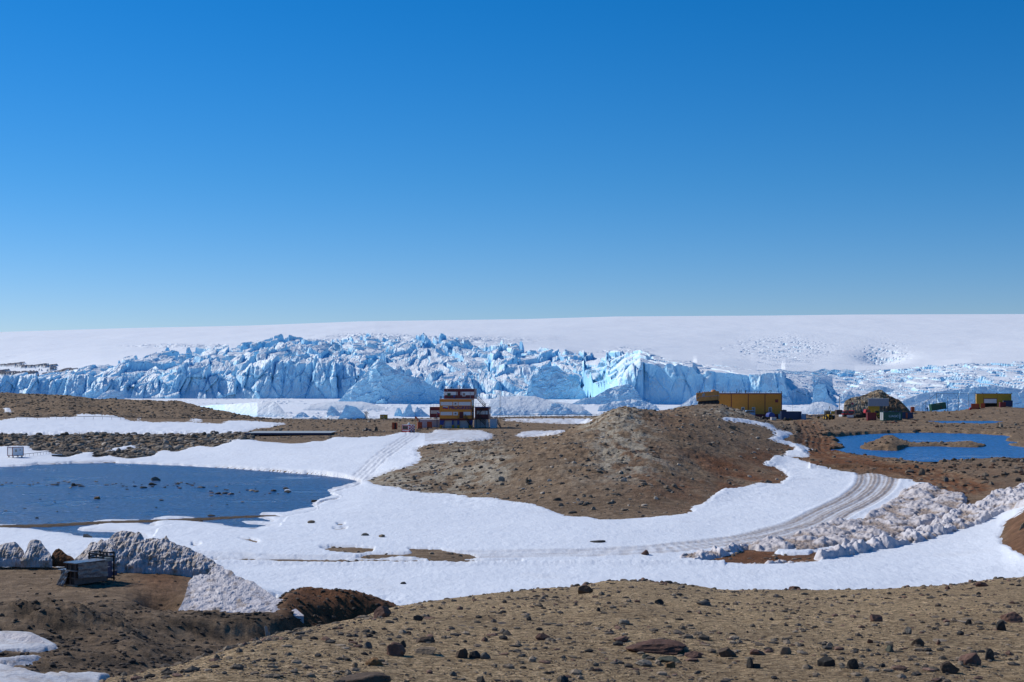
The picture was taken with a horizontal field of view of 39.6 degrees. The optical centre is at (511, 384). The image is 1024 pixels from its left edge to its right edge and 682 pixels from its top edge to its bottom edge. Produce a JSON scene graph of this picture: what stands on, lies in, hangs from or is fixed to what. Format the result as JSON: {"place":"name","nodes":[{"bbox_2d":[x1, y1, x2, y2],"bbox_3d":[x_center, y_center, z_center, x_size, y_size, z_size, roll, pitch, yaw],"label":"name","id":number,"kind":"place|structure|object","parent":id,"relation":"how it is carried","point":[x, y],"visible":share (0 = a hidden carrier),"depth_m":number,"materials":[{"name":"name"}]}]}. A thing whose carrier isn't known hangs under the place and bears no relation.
{"place":"outdoors","nodes":[
{"label":"outdoors","id":0,"kind":"place"},
{"bbox_2d":[0,463,355,537],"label":"lake water","id":1,"kind":"structure","parent":0,"point":[118,500],"depth_m":209.05,"materials":[{"name":"liquid"}]},
{"bbox_2d":[94,398,843,418],"bbox_3d":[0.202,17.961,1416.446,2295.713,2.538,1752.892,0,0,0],"label":"sea ice","id":2,"kind":"structure","parent":0,"point":[292,408],"depth_m":1234.93,"materials":[{"name":"ice"}]},
{"bbox_2d":[96,390,124,398],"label":"iceberg","id":3,"kind":"object","parent":2,"relation":"on","point":[112,394],"visible":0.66,"depth_m":1692.65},
{"bbox_2d":[200,401,287,416],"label":"iceberg","id":4,"kind":"object","parent":2,"relation":"on","point":[268,409],"visible":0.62,"depth_m":854.62,"materials":[{"name":"ice"}]},
{"bbox_2d":[295,412,308,417],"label":"iceberg","id":5,"kind":"object","parent":2,"relation":"on","point":[300,414],"visible":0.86,"depth_m":813.77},
{"bbox_2d":[327,406,340,416],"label":"iceberg","id":6,"kind":"object","parent":2,"relation":"on","point":[332,411],"visible":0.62,"depth_m":826.59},
{"bbox_2d":[303,401,387,410],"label":"iceberg","id":7,"kind":"object","parent":2,"relation":"on","point":[338,405],"visible":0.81,"depth_m":1055.92,"materials":[{"name":"ice"}]},
{"bbox_2d":[338,405,366,418],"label":"iceberg","id":8,"kind":"object","parent":2,"relation":"on","point":[350,412],"visible":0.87,"depth_m":784.24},
{"bbox_2d":[338,359,443,403],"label":"iceberg","id":9,"kind":"object","parent":2,"relation":"on","point":[380,381],"visible":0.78,"depth_m":1395.53,"materials":[{"name":"ice"}]},
{"bbox_2d":[394,408,401,415],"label":"iceberg","id":10,"kind":"object","parent":2,"relation":"on","point":[398,411],"visible":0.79,"depth_m":852.07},
{"bbox_2d":[401,403,414,416],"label":"iceberg","id":11,"kind":"object","parent":2,"relation":"on","point":[408,412],"visible":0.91,"depth_m":838.86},
{"bbox_2d":[415,407,429,416],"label":"iceberg","id":12,"kind":"object","parent":2,"relation":"on","point":[420,412],"visible":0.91,"depth_m":845.38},
{"bbox_2d":[491,407,534,415],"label":"iceberg","id":13,"kind":"object","parent":2,"relation":"on","point":[496,411],"visible":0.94,"depth_m":873.22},
{"bbox_2d":[486,396,584,412],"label":"iceberg","id":14,"kind":"object","parent":2,"relation":"on","point":[533,404],"visible":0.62,"depth_m":948.25,"materials":[{"name":"ice"}]},
{"bbox_2d":[527,365,586,398],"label":"iceberg","id":15,"kind":"object","parent":2,"relation":"on","point":[552,382],"visible":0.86,"depth_m":1839.95,"materials":[{"name":"ice"}]},
{"bbox_2d":[538,403,591,414],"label":"iceberg","id":16,"kind":"object","parent":2,"relation":"on","point":[556,408],"visible":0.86,"depth_m":880.66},
{"bbox_2d":[572,384,642,404],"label":"iceberg","id":17,"kind":"object","parent":2,"relation":"on","point":[623,392],"visible":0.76,"depth_m":1355.13,"materials":[{"name":"ice"}]},
{"bbox_2d":[597,399,658,410],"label":"iceberg","id":18,"kind":"object","parent":2,"relation":"on","point":[640,404],"visible":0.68,"depth_m":1023.30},
{"bbox_2d":[666,395,697,409],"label":"iceberg","id":19,"kind":"object","parent":2,"relation":"on","point":[691,401],"visible":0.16,"depth_m":1024.63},
{"bbox_2d":[802,402,842,413],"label":"iceberg","id":20,"kind":"object","parent":2,"relation":"on","point":[816,407],"visible":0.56,"depth_m":921.03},
{"bbox_2d":[812,384,838,407],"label":"iceberg","id":21,"kind":"object","parent":2,"relation":"on","point":[820,394],"visible":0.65,"depth_m":1177.98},
{"bbox_2d":[835,391,860,402],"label":"iceberg","id":22,"kind":"object","parent":2,"relation":"on","point":[845,396],"visible":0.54,"depth_m":1446.35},
{"bbox_2d":[866,386,898,392],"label":"iceberg","id":23,"kind":"object","parent":2,"relation":"on","point":[884,389],"visible":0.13,"depth_m":1648.51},
{"bbox_2d":[907,397,972,411],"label":"iceberg","id":24,"kind":"object","parent":2,"relation":"on","point":[952,404],"visible":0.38,"depth_m":943.95,"materials":[{"name":"ice"}]},
{"bbox_2d":[901,386,1023,407],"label":"iceberg","id":25,"kind":"object","parent":2,"relation":"on","point":[1017,395],"visible":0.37,"depth_m":1035.44,"materials":[{"name":"ice"}]},
{"bbox_2d":[0,392,1023,681],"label":"ground","id":26,"kind":"structure","parent":0,"point":[150,592],"depth_m":74.45,"materials":[{"name":"soil"}]},
{"bbox_2d":[0,542,23,566],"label":"snow bank","id":27,"kind":"structure","parent":26,"relation":"on","point":[11,554],"depth_m":100.34,"materials":[{"name":"snow"}]},
{"bbox_2d":[0,633,56,647],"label":"snow bank","id":28,"kind":"structure","parent":26,"relation":"on","point":[24,637],"depth_m":61.92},
{"bbox_2d":[21,539,51,566],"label":"snow bank","id":29,"kind":"structure","parent":26,"relation":"on","point":[37,553],"depth_m":99.87,"materials":[{"name":"snow"}]},
{"bbox_2d":[51,548,73,566],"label":"soil mound","id":30,"kind":"object","parent":26,"relation":"on","point":[59,557],"visible":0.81,"depth_m":100.21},
{"bbox_2d":[56,558,109,586],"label":"beam stack","id":31,"kind":"object","parent":26,"relation":"on","point":[75,573],"visible":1,"depth_m":90.34,"materials":[{"name":"metal"}]},
{"bbox_2d":[88,550,114,581],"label":"transport rack","id":32,"kind":"object","parent":26,"relation":"on","point":[104,556],"visible":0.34,"depth_m":93.05,"materials":[{"name":"metal"}]},
{"bbox_2d":[0,430,254,457],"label":"boulder strip","id":33,"kind":"object","parent":26,"relation":"on","point":[211,439],"visible":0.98,"depth_m":342.93,"materials":[{"name":"stone"}]},
{"bbox_2d":[0,392,271,418],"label":"shore rocks","id":34,"kind":"object","parent":26,"relation":"on","point":[149,404],"visible":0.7,"depth_m":532.43,"materials":[{"name":"stone"}]},
{"bbox_2d":[74,531,215,577],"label":"snow bank","id":35,"kind":"structure","parent":26,"relation":"on","point":[135,552],"depth_m":97.85,"materials":[{"name":"snow"}]},
{"bbox_2d":[0,572,393,674],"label":"yard clods","id":36,"kind":"object","parent":26,"relation":"on","point":[124,653],"visible":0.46,"depth_m":68.30,"materials":[{"name":"soil"}]},
{"bbox_2d":[179,564,303,623],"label":"snow bank","id":37,"kind":"structure","parent":26,"relation":"on","point":[220,588],"depth_m":82.58,"materials":[{"name":"snow"}]},
{"bbox_2d":[245,431,336,435],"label":"landing platform","id":38,"kind":"structure","parent":26,"relation":"on","point":[267,433],"depth_m":358.04,"materials":[{"name":"paint"}]},
{"bbox_2d":[302,418,412,421],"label":"fence","id":39,"kind":"object","parent":26,"relation":"on","point":[344,419],"visible":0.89,"depth_m":444.96,"materials":[{"name":"metal"}]},
{"bbox_2d":[338,672,390,681],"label":"rock","id":40,"kind":"object","parent":26,"relation":"on","point":[370,677],"visible":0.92,"depth_m":8.75,"materials":[{"name":"stone"}]},
{"bbox_2d":[364,641,371,648],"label":"rock","id":41,"kind":"object","parent":26,"relation":"on","point":[368,645],"visible":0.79,"depth_m":10.70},
{"bbox_2d":[365,657,382,665],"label":"rock","id":42,"kind":"object","parent":26,"relation":"on","point":[373,661],"visible":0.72,"depth_m":9.59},
{"bbox_2d":[373,606,390,617],"bbox_3d":[-1.307,2.328,14.330,0.182,0.202,0.131,0,0,0],"label":"rock","id":43,"kind":"object","parent":26,"relation":"on","point":[383,611],"visible":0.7,"depth_m":14.31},
{"bbox_2d":[387,642,405,655],"bbox_3d":[-0.852,1.957,10.462,0.143,0.129,0.087,0,0,0],"label":"rock","id":44,"kind":"object","parent":26,"relation":"on","point":[395,648],"visible":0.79,"depth_m":10.43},
{"bbox_2d":[413,615,422,620],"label":"rock","id":45,"kind":"object","parent":26,"relation":"on","point":[417,617],"visible":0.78,"depth_m":13.69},
{"bbox_2d":[414,646,436,654],"bbox_3d":[-0.646,1.994,10.643,0.168,0.058,0.143,0,0,0],"label":"rock","id":46,"kind":"object","parent":26,"relation":"on","point":[426,650],"visible":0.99,"depth_m":10.61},
{"bbox_2d":[416,636,434,642],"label":"rock","id":47,"kind":"object","parent":26,"relation":"on","point":[425,639],"visible":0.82,"depth_m":11.46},
{"bbox_2d":[252,415,598,439],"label":"station stones","id":48,"kind":"object","parent":26,"relation":"on","point":[357,429],"visible":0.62,"depth_m":408.50,"materials":[{"name":"stone"}]},
{"bbox_2d":[419,419,439,427],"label":"cold store","id":49,"kind":"structure","parent":26,"relation":"on","point":[435,422],"depth_m":403.99,"materials":[{"name":"blue paint"}]},
{"bbox_2d":[430,385,490,427],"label":"station building","id":50,"kind":"structure","parent":26,"relation":"on","point":[455,408],"depth_m":398.31,"materials":[{"name":"paint"}]},
{"bbox_2d":[455,648,467,657],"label":"rock","id":51,"kind":"object","parent":26,"relation":"on","point":[462,653],"visible":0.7,"depth_m":10.60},
{"bbox_2d":[469,650,480,658],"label":"rock","id":52,"kind":"object","parent":26,"relation":"on","point":[474,654],"visible":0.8,"depth_m":10.61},
{"bbox_2d":[481,652,490,658],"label":"rock","id":53,"kind":"object","parent":26,"relation":"on","point":[484,655],"visible":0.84,"depth_m":10.54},
{"bbox_2d":[490,419,500,427],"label":"equipment module","id":54,"kind":"object","parent":26,"relation":"on","point":[494,423],"visible":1,"depth_m":396.02,"materials":[{"name":"metal"}]},
{"bbox_2d":[535,633,549,639],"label":"rock","id":55,"kind":"object","parent":26,"relation":"on","point":[541,636],"visible":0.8,"depth_m":11.92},
{"bbox_2d":[99,578,1023,681],"bbox_3d":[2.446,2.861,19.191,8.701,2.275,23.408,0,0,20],"label":"gravel stones","id":56,"kind":"object","parent":26,"relation":"on","point":[166,672],"visible":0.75,"depth_m":11.67,"materials":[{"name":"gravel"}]},
{"bbox_2d":[331,513,815,561],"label":"mud stones","id":57,"kind":"object","parent":26,"relation":"on","point":[733,554],"visible":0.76,"depth_m":127.96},
{"bbox_2d":[578,585,592,593],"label":"rock","id":58,"kind":"object","parent":26,"relation":"on","point":[583,589],"visible":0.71,"depth_m":18.54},
{"bbox_2d":[366,404,808,514],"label":"hill rubble","id":59,"kind":"object","parent":26,"relation":"on","point":[581,502],"visible":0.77,"depth_m":220.02,"materials":[{"name":"stone"}]},
{"bbox_2d":[613,640,622,645],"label":"rock","id":60,"kind":"object","parent":26,"relation":"on","point":[617,643],"visible":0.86,"depth_m":11.53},
{"bbox_2d":[613,636,628,641],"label":"rock","id":61,"kind":"object","parent":26,"relation":"on","point":[623,638],"visible":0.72,"depth_m":11.75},
{"bbox_2d":[619,619,629,624],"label":"rock","id":62,"kind":"object","parent":26,"relation":"on","point":[622,621],"visible":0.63,"depth_m":13.29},
{"bbox_2d":[635,659,651,666],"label":"rock","id":63,"kind":"object","parent":26,"relation":"on","point":[644,662],"visible":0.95,"depth_m":10.43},
{"bbox_2d":[625,639,686,654],"bbox_3d":[1.135,2.086,11.232,0.483,0.125,0.390,0,0,0],"label":"rock","id":64,"kind":"object","parent":26,"relation":"on","point":[664,646],"visible":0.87,"depth_m":11.11,"materials":[{"name":"stone"}]},
{"bbox_2d":[657,656,680,662],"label":"rock","id":65,"kind":"object","parent":26,"relation":"on","point":[667,659],"visible":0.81,"depth_m":10.67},
{"bbox_2d":[666,662,675,667],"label":"rock","id":66,"kind":"object","parent":26,"relation":"on","point":[670,664],"visible":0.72,"depth_m":10.38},
{"bbox_2d":[684,651,701,657],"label":"rock","id":67,"kind":"object","parent":26,"relation":"on","point":[693,654],"visible":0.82,"depth_m":10.92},
{"bbox_2d":[696,600,710,605],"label":"rock","id":68,"kind":"object","parent":26,"relation":"on","point":[705,602],"visible":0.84,"depth_m":16.04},
{"bbox_2d":[696,380,719,403],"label":"building","id":69,"kind":"structure","parent":26,"relation":"on","point":[711,397],"depth_m":329.04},
{"bbox_2d":[680,542,748,559],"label":"snow bank","id":70,"kind":"structure","parent":26,"relation":"on","point":[715,552],"depth_m":127.73,"materials":[{"name":"snow"}]},
{"bbox_2d":[718,647,736,656],"bbox_3d":[1.668,2.083,11.023,0.148,0.095,0.133,0,0,0],"label":"rock","id":71,"kind":"object","parent":26,"relation":"on","point":[725,652],"visible":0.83,"depth_m":10.97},
{"bbox_2d":[746,657,752,667],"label":"rock","id":72,"kind":"object","parent":26,"relation":"on","point":[749,664],"visible":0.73,"depth_m":10.31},
{"bbox_2d":[718,390,781,418],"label":"depot building","id":73,"kind":"structure","parent":26,"relation":"on","point":[761,404],"depth_m":441.93,"materials":[{"name":"paint"}]},
{"bbox_2d":[750,649,765,654],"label":"rock","id":74,"kind":"object","parent":26,"relation":"on","point":[755,652],"visible":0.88,"depth_m":11.10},
{"bbox_2d":[738,559,808,563],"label":"snow bank","id":75,"kind":"structure","parent":26,"relation":"on","point":[778,561],"depth_m":121.29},
{"bbox_2d":[780,646,790,654],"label":"rock","id":76,"kind":"object","parent":26,"relation":"on","point":[784,650],"visible":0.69,"depth_m":11.09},
{"bbox_2d":[551,576,1023,589],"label":"crest stones","id":77,"kind":"object","parent":26,"relation":"on","point":[641,579],"visible":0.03,"depth_m":24.80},
{"bbox_2d":[780,411,801,419],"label":"shipping container","id":78,"kind":"object","parent":26,"relation":"on","point":[794,415],"visible":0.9,"depth_m":431.10,"materials":[{"name":"metal"}]},
{"bbox_2d":[817,656,834,666],"bbox_3d":[2.300,2.043,10.400,0.091,0.105,0.111,0,0,-41],"label":"rock","id":79,"kind":"object","parent":26,"relation":"on","point":[825,661],"visible":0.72,"depth_m":10.38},
{"bbox_2d":[823,406,834,419],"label":"tractor","id":80,"kind":"object","parent":26,"relation":"on","point":[827,415],"visible":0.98,"depth_m":431.83,"materials":[{"name":"metal"}]},
{"bbox_2d":[839,411,848,416],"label":"snow groomer","id":81,"kind":"object","parent":26,"relation":"on","point":[844,413],"visible":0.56,"depth_m":457.15,"materials":[{"name":"metal"}]},
{"bbox_2d":[847,410,856,417],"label":"snow groomer","id":82,"kind":"object","parent":26,"relation":"on","point":[851,413],"visible":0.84,"depth_m":450.50,"materials":[{"name":"metal"}]},
{"bbox_2d":[847,658,858,668],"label":"rock","id":83,"kind":"object","parent":26,"relation":"on","point":[852,663],"visible":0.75,"depth_m":10.16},
{"bbox_2d":[748,482,966,551],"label":"snow bank","id":84,"kind":"structure","parent":26,"relation":"on","point":[915,506],"depth_m":150.06,"materials":[{"name":"snow"}]},
{"bbox_2d":[853,406,870,416],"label":"snow groomer","id":85,"kind":"object","parent":26,"relation":"on","point":[862,414],"visible":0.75,"depth_m":449.20,"materials":[{"name":"metal"}]},
{"bbox_2d":[866,412,875,419],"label":"shipping container","id":86,"kind":"object","parent":26,"relation":"on","point":[870,415],"visible":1,"depth_m":428.12,"materials":[{"name":"metal"}]},
{"bbox_2d":[870,614,882,621],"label":"rock","id":87,"kind":"object","parent":26,"relation":"on","point":[876,618],"visible":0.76,"depth_m":14.18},
{"bbox_2d":[844,389,909,413],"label":"rock outcrop","id":88,"kind":"object","parent":26,"relation":"on","point":[894,404],"visible":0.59,"depth_m":503.06,"materials":[{"name":"stone"}]},
{"bbox_2d":[868,398,888,412],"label":"grey module","id":89,"kind":"object","parent":26,"relation":"on","point":[874,404],"visible":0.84,"depth_m":478.22,"materials":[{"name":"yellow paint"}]},
{"bbox_2d":[885,645,893,651],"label":"rock","id":90,"kind":"object","parent":26,"relation":"on","point":[889,648],"visible":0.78,"depth_m":11.26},
{"bbox_2d":[880,411,901,420],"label":"shipping container","id":91,"kind":"object","parent":26,"relation":"on","point":[890,415],"visible":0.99,"depth_m":432.11,"materials":[{"name":"metal"}]},
{"bbox_2d":[779,408,1023,493],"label":"bank stones","id":92,"kind":"object","parent":26,"relation":"on","point":[1020,471],"visible":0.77,"depth_m":234.75,"materials":[{"name":"stone"}]},
{"bbox_2d":[902,412,912,418],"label":"shipping container","id":93,"kind":"object","parent":26,"relation":"on","point":[907,415],"visible":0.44,"depth_m":452.18,"materials":[{"name":"metal"}]},
{"bbox_2d":[905,626,911,633],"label":"rock","id":94,"kind":"object","parent":26,"relation":"on","point":[908,630],"visible":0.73,"depth_m":12.80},
{"bbox_2d":[911,638,923,645],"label":"rock","id":95,"kind":"object","parent":26,"relation":"on","point":[920,641],"visible":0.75,"depth_m":11.91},
{"bbox_2d":[814,483,1023,560],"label":"snow bank","id":96,"kind":"structure","parent":26,"relation":"on","point":[990,506],"depth_m":144.70,"materials":[{"name":"snow"}]},
{"bbox_2d":[929,402,946,410],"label":"shipping container","id":97,"kind":"object","parent":26,"relation":"on","point":[937,406],"visible":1,"depth_m":541.10,"materials":[{"name":"metal"}]},
{"bbox_2d":[928,393,958,411],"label":"utility line","id":98,"kind":"object","parent":26,"relation":"on","point":[947,393],"visible":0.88,"depth_m":544.95,"materials":[{"name":"metal"}]},
{"bbox_2d":[940,662,959,673],"bbox_3d":[3.098,2.016,10.069,0.140,0.110,0.106,0,0,0],"label":"rock","id":99,"kind":"object","parent":26,"relation":"on","point":[948,667],"visible":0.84,"depth_m":10.04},
{"bbox_2d":[958,653,980,665],"bbox_3d":[3.384,2.050,10.517,0.170,0.143,0.125,0,0,0],"label":"rock","id":100,"kind":"object","parent":26,"relation":"on","point":[972,658],"visible":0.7,"depth_m":10.48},
{"bbox_2d":[975,582,987,586],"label":"rock","id":101,"kind":"object","parent":26,"relation":"on","point":[980,584],"visible":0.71,"depth_m":20.00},
{"bbox_2d":[985,648,993,660],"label":"rock","id":102,"kind":"object","parent":26,"relation":"on","point":[989,654],"visible":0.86,"depth_m":10.81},
{"bbox_2d":[976,393,1011,406],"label":"hangar","id":103,"kind":"structure","parent":26,"relation":"on","point":[991,399],"depth_m":578.76,"materials":[{"name":"yellow paint"}]},
{"bbox_2d":[996,620,1005,630],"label":"rock","id":104,"kind":"object","parent":26,"relation":"on","point":[1000,625],"visible":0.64,"depth_m":13.13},
{"bbox_2d":[1003,400,1012,406],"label":"shipping container","id":105,"kind":"object","parent":26,"relation":"on","point":[1009,403],"visible":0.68,"depth_m":572.03,"materials":[{"name":"metal"}]},
{"bbox_2d":[1000,612,1022,622],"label":"rock","id":106,"kind":"object","parent":26,"relation":"on","point":[1013,617],"visible":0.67,"depth_m":13.80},
{"bbox_2d":[0,408,1023,681],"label":"snow field","id":107,"kind":"structure","parent":0,"point":[516,546],"depth_m":146.20,"materials":[{"name":"snow"}]},
{"bbox_2d":[7,446,23,457],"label":"hut","id":108,"kind":"object","parent":107,"relation":"on","point":[13,451],"visible":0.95,"depth_m":297.02,"materials":[{"name":"white paint"}]},
{"bbox_2d":[27,446,93,455],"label":"pipe trestle","id":109,"kind":"object","parent":107,"relation":"on","point":[58,450],"visible":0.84,"depth_m":308.89,"materials":[{"name":"metal"}]},
{"bbox_2d":[3,416,287,421],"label":"pipe trestle","id":110,"kind":"object","parent":107,"relation":"on","point":[139,417],"visible":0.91,"depth_m":457.22,"materials":[{"name":"metal"}]},
{"bbox_2d":[402,423,414,431],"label":"beacon hut","id":111,"kind":"object","parent":107,"relation":"on","point":[408,427],"visible":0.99,"depth_m":365.22,"materials":[{"name":"red paint"}]},
{"bbox_2d":[497,414,581,417],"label":"fence","id":112,"kind":"object","parent":107,"relation":"on","point":[519,416],"visible":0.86,"depth_m":469.96,"materials":[{"name":"metal"}]},
{"bbox_2d":[0,314,1023,404],"bbox_3d":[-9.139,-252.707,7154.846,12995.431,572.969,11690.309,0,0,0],"label":"glacier","id":113,"kind":"object","parent":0,"point":[678,360],"visible":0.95,"depth_m":2614.82,"materials":[{"name":"ice"}]},
{"bbox_2d":[0,0,1023,331],"label":"sky","id":114,"kind":"structure","parent":0,"point":[164,163],"materials":[{"name":"blue"}]},
{"bbox_2d":[832,433,1023,461],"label":"tarn water","id":115,"kind":"structure","parent":0,"point":[997,446],"depth_m":285.06,"materials":[{"name":"liquid"}]},
{"bbox_2d":[934,421,1002,423],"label":"pond water","id":116,"kind":"structure","parent":0,"point":[980,422],"depth_m":441.70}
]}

